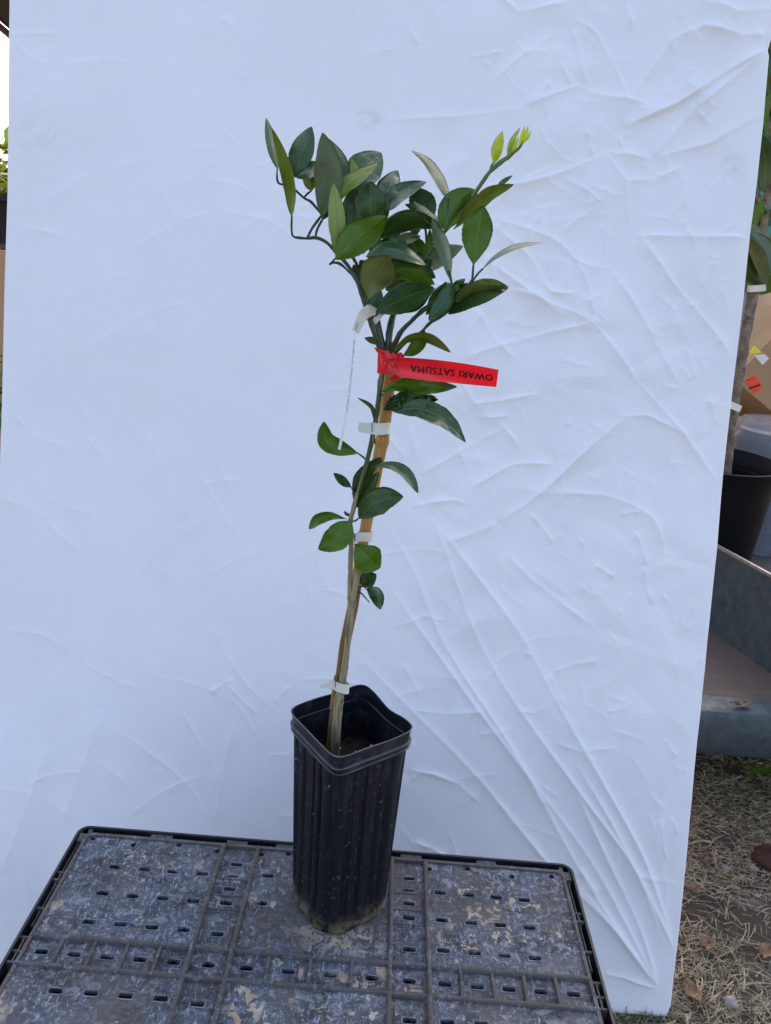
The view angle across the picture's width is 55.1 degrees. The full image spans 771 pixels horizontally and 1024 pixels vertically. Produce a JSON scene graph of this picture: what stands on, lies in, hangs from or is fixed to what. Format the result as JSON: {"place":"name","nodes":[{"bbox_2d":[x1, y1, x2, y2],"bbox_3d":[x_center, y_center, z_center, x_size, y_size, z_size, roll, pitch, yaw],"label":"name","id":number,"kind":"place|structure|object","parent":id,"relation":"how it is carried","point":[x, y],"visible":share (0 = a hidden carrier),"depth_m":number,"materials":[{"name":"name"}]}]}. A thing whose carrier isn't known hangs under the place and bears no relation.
{"place":"outdoors","nodes":[
{"label":"outdoors","id":0,"kind":"place"},
{"bbox_2d":[0,355,2,428],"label":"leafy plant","id":1,"kind":"object","parent":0,"point":[1,376],"visible":0.06,"depth_m":2.79,"materials":[{"name":"green plant"}]},
{"bbox_2d":[0,250,5,445],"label":"cardboard box","id":2,"kind":"object","parent":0,"point":[2,268],"depth_m":2.93,"materials":[{"name":"brown cardboard"}]},
{"bbox_2d":[0,193,6,249],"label":"black pot","id":3,"kind":"object","parent":2,"relation":"on","point":[3,209],"visible":0.16,"depth_m":2.94,"materials":[{"name":"plastic"}]},
{"bbox_2d":[0,127,7,191],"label":"potted shrub","id":4,"kind":"object","parent":3,"relation":"in","point":[4,148],"visible":0.33,"depth_m":2.98,"materials":[{"name":"green plant"}]},
{"bbox_2d":[0,22,8,167],"label":"sky","id":5,"kind":"structure","parent":0,"point":[4,41],"materials":[{"name":"white"}]},
{"bbox_2d":[0,0,9,37],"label":"shed roof","id":6,"kind":"structure","parent":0,"point":[4,12],"depth_m":6.14,"materials":[{"name":"brown paint"}]},
{"bbox_2d":[611,753,770,1023],"bbox_3d":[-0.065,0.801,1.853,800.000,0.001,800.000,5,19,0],"label":"ground","id":7,"kind":"structure","parent":0,"point":[691,908],"depth_m":1.71,"materials":[{"name":"brown plant"}]},
{"bbox_2d":[0,157,7,193],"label":"background tree","id":8,"kind":"object","parent":7,"relation":"on","point":[4,190],"visible":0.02,"depth_m":12.64,"materials":[{"name":"green plant"}]},
{"bbox_2d":[0,826,614,1023],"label":"plastic crate","id":9,"kind":"object","parent":7,"relation":"on","point":[127,926],"visible":1,"depth_m":0.82,"materials":[{"name":"black plastic"}]},
{"bbox_2d":[290,685,412,934],"bbox_3d":[-0.046,0.341,0.840,0.104,0.252,0.104,-9,23,-35],"label":"nursery pot","id":10,"kind":"object","parent":9,"relation":"on","point":[345,805],"visible":0.93,"depth_m":0.81,"materials":[{"name":"black plastic"}]},
{"bbox_2d":[326,340,398,751],"bbox_3d":[-0.028,0.061,0.753,0.046,0.464,0.019,5,19,0],"label":"bamboo stake","id":11,"kind":"object","parent":10,"relation":"in","point":[381,443],"visible":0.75,"depth_m":0.73,"materials":[{"name":"brown wood"}]},
{"bbox_2d":[320,680,349,693],"bbox_3d":[-0.049,0.185,0.793,0.028,0.031,0.038,13,20,24],"label":"tie tape","id":12,"kind":"object","parent":11,"relation":"attached to","point":[337,686],"visible":0.91,"depth_m":0.78,"materials":[{"name":"white plastic"}]},
{"bbox_2d":[352,531,372,541],"bbox_3d":[-0.023,0.025,0.741,0.021,0.020,0.037,5,19,0],"label":"tie tape","id":13,"kind":"object","parent":11,"relation":"attached to","point":[363,537],"visible":0.96,"depth_m":0.73,"materials":[{"name":"white plastic"}]},
{"bbox_2d":[358,422,390,434],"bbox_3d":[-0.006,-0.079,0.701,0.025,0.017,0.036,17,22,32],"label":"tie tape","id":14,"kind":"object","parent":11,"relation":"attached to","point":[376,428],"visible":1,"depth_m":0.69,"materials":[{"name":"white plastic"}]},
{"bbox_2d":[265,118,540,755],"bbox_3d":[-0.003,-0.026,0.726,0.248,0.644,0.096,5,19,0],"label":"citrus sapling","id":15,"kind":"object","parent":10,"relation":"in","point":[402,267],"visible":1,"depth_m":0.65,"materials":[{"name":"green plant"}]},
{"bbox_2d":[338,304,383,449],"bbox_3d":[-0.022,-0.123,0.680,0.035,0.136,0.018,5,19,0],"label":"loop label","id":16,"kind":"object","parent":15,"relation":"attached to","point":[366,312],"visible":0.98,"depth_m":0.66,"materials":[{"name":"beige plastic"}]},
{"bbox_2d":[374,347,497,386],"bbox_3d":[0.044,-0.126,0.656,0.110,0.031,0.040,15,21,28],"label":"red ribbon","id":17,"kind":"object","parent":15,"relation":"attached to","point":[399,365],"visible":1,"depth_m":0.65,"materials":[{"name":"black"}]},
{"bbox_2d":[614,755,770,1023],"bbox_3d":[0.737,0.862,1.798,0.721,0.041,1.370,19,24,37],"label":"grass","id":18,"kind":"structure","parent":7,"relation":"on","point":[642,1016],"depth_m":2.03,"materials":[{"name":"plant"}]},
{"bbox_2d":[684,977,701,1007],"bbox_3d":[0.612,0.958,1.474,0.030,0.014,0.057,5,19,0],"label":"fallen leaf","id":19,"kind":"object","parent":7,"relation":"on","point":[691,989],"visible":1,"depth_m":1.48,"materials":[{"name":"brown plant"}]},
{"bbox_2d":[684,885,704,892],"bbox_3d":[0.717,0.882,1.730,0.058,0.012,0.020,5,19,0],"label":"fallen leaf","id":20,"kind":"object","parent":7,"relation":"on","point":[697,889],"visible":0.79,"depth_m":1.73,"materials":[{"name":"brown plant"}]},
{"bbox_2d":[701,935,710,952],"bbox_3d":[0.689,0.927,1.586,0.022,0.013,0.043,5,19,0],"label":"fallen leaf","id":21,"kind":"object","parent":7,"relation":"on","point":[706,940],"visible":1,"depth_m":1.59,"materials":[{"name":"brown plant"}]},
{"bbox_2d":[699,858,712,865],"bbox_3d":[0.785,0.858,1.816,0.040,0.012,0.020,5,19,0],"label":"fallen leaf","id":22,"kind":"object","parent":7,"relation":"on","point":[707,861],"visible":1,"depth_m":1.82,"materials":[{"name":"brown plant"}]},
{"bbox_2d":[721,864,731,872],"bbox_3d":[0.840,0.878,1.823,0.024,0.016,0.021,-2,20,-19],"label":"stone","id":23,"kind":"object","parent":7,"relation":"on","point":[725,867],"visible":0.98,"depth_m":1.82,"materials":[{"name":"grey stone"}]},
{"bbox_2d":[722,995,738,1009],"bbox_3d":[0.690,0.982,1.479,0.031,0.022,0.030,5,19,0],"label":"stone","id":24,"kind":"object","parent":7,"relation":"on","point":[727,1000],"visible":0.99,"depth_m":1.47,"materials":[{"name":"grey stone"}]},
{"bbox_2d":[696,544,770,758],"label":"trailer","id":25,"kind":"object","parent":7,"relation":"on","point":[738,660],"depth_m":2.08,"materials":[{"name":"grey metal"}]},
{"bbox_2d":[734,431,738,448],"bbox_3d":[1.575,-0.141,3.286,0.700,0.420,0.100,1,19,-9],"label":"plastic container","id":26,"kind":"object","parent":25,"relation":"on","point":[736,443],"depth_m":3.17,"materials":[{"name":"grey plastic"}]},
{"bbox_2d":[728,700,753,705],"bbox_3d":[0.901,0.485,1.881,0.072,0.009,0.017,5,19,0],"label":"fallen leaf","id":27,"kind":"object","parent":25,"relation":"on","point":[743,703],"visible":1,"depth_m":1.88,"materials":[{"name":"brown plant"}]},
{"bbox_2d":[717,449,770,560],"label":"nursery pot","id":28,"kind":"object","parent":25,"relation":"on","point":[745,496],"visible":0.16,"depth_m":2.41,"materials":[{"name":"plastic"}]},
{"bbox_2d":[723,292,746,472],"bbox_3d":[1.132,-0.400,2.410,0.068,0.604,0.010,5,19,0],"label":"thin stake","id":29,"kind":"object","parent":28,"relation":"in","point":[744,298],"visible":0.3,"depth_m":2.34,"materials":[{"name":"wood"}]},
{"bbox_2d":[724,41,770,473],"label":"grafted tree","id":30,"kind":"object","parent":28,"relation":"in","point":[758,270],"visible":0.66,"depth_m":2.27,"materials":[{"name":"plant"}]},
{"bbox_2d":[731,401,741,411],"bbox_3d":[1.137,-0.358,2.449,0.062,0.040,0.076,5,19,0],"label":"tree tape","id":31,"kind":"object","parent":30,"relation":"attached to","point":[736,407],"visible":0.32,"depth_m":2.42,"materials":[{"name":"white plastic"}]},
{"bbox_2d":[747,285,765,291],"bbox_3d":[1.158,-0.706,2.334,0.058,0.029,0.069,5,19,0],"label":"trunk wrap","id":32,"kind":"object","parent":30,"relation":"attached to","point":[756,288],"visible":0.86,"depth_m":2.30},
{"bbox_2d":[736,420,758,430],"bbox_3d":[1.815,-0.473,4.013,0.700,0.620,0.500,5,19,0],"label":"plastic container","id":33,"kind":"object","parent":25,"relation":"on","point":[738,427],"depth_m":3.76,"materials":[{"name":"grey plastic"}]},
{"bbox_2d":[737,293,770,425],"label":"cardboard box","id":34,"kind":"object","parent":33,"relation":"on","point":[744,416],"depth_m":3.69,"materials":[{"name":"brown cardboard"}]},
{"bbox_2d":[737,423,770,554],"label":"wrapped container","id":35,"kind":"object","parent":25,"relation":"on","point":[754,438],"visible":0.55,"depth_m":2.95,"materials":[{"name":"white plastic"}]},
{"bbox_2d":[740,305,770,423],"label":"cardboard box","id":36,"kind":"object","parent":25,"relation":"on","point":[755,401],"visible":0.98,"depth_m":3.24,"materials":[{"name":"brown cardboard"}]},
{"bbox_2d":[747,862,759,871],"bbox_3d":[0.910,0.880,1.830,0.026,0.020,0.028,-14,26,-43],"label":"stone","id":37,"kind":"object","parent":7,"relation":"on","point":[751,866],"visible":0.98,"depth_m":1.82,"materials":[{"name":"grey stone"}]},
{"bbox_2d":[741,762,770,787],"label":"weed","id":38,"kind":"object","parent":7,"relation":"on","point":[761,770],"visible":1,"depth_m":2.13,"materials":[{"name":"green plant"}]},
{"bbox_2d":[751,844,770,871],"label":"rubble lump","id":39,"kind":"object","parent":7,"relation":"on","point":[761,855],"visible":0.97,"depth_m":1.84,"materials":[{"name":"brown stone"}]},
{"bbox_2d":[759,941,770,961],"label":"fallen leaf","id":40,"kind":"object","parent":7,"relation":"on","point":[765,949],"visible":1,"depth_m":1.59,"materials":[{"name":"brown plant"}]},
{"bbox_2d":[759,191,770,236],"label":"teal door","id":41,"kind":"structure","parent":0,"point":[769,227],"depth_m":3.97,"materials":[{"name":"teal"}]},
{"bbox_3d":[-0.045,-0.136,1.377,1.312,2.059,0.528,5,19,0],"label":"plywood board","id":42,"kind":"object","parent":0,"visible":0},
{"bbox_2d":[0,0,770,1015],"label":"backdrop sheet","id":43,"kind":"object","parent":42,"relation":"attached to","point":[182,308],"visible":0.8,"depth_m":1.35,"materials":[{"name":"white fabric"}]}
]}

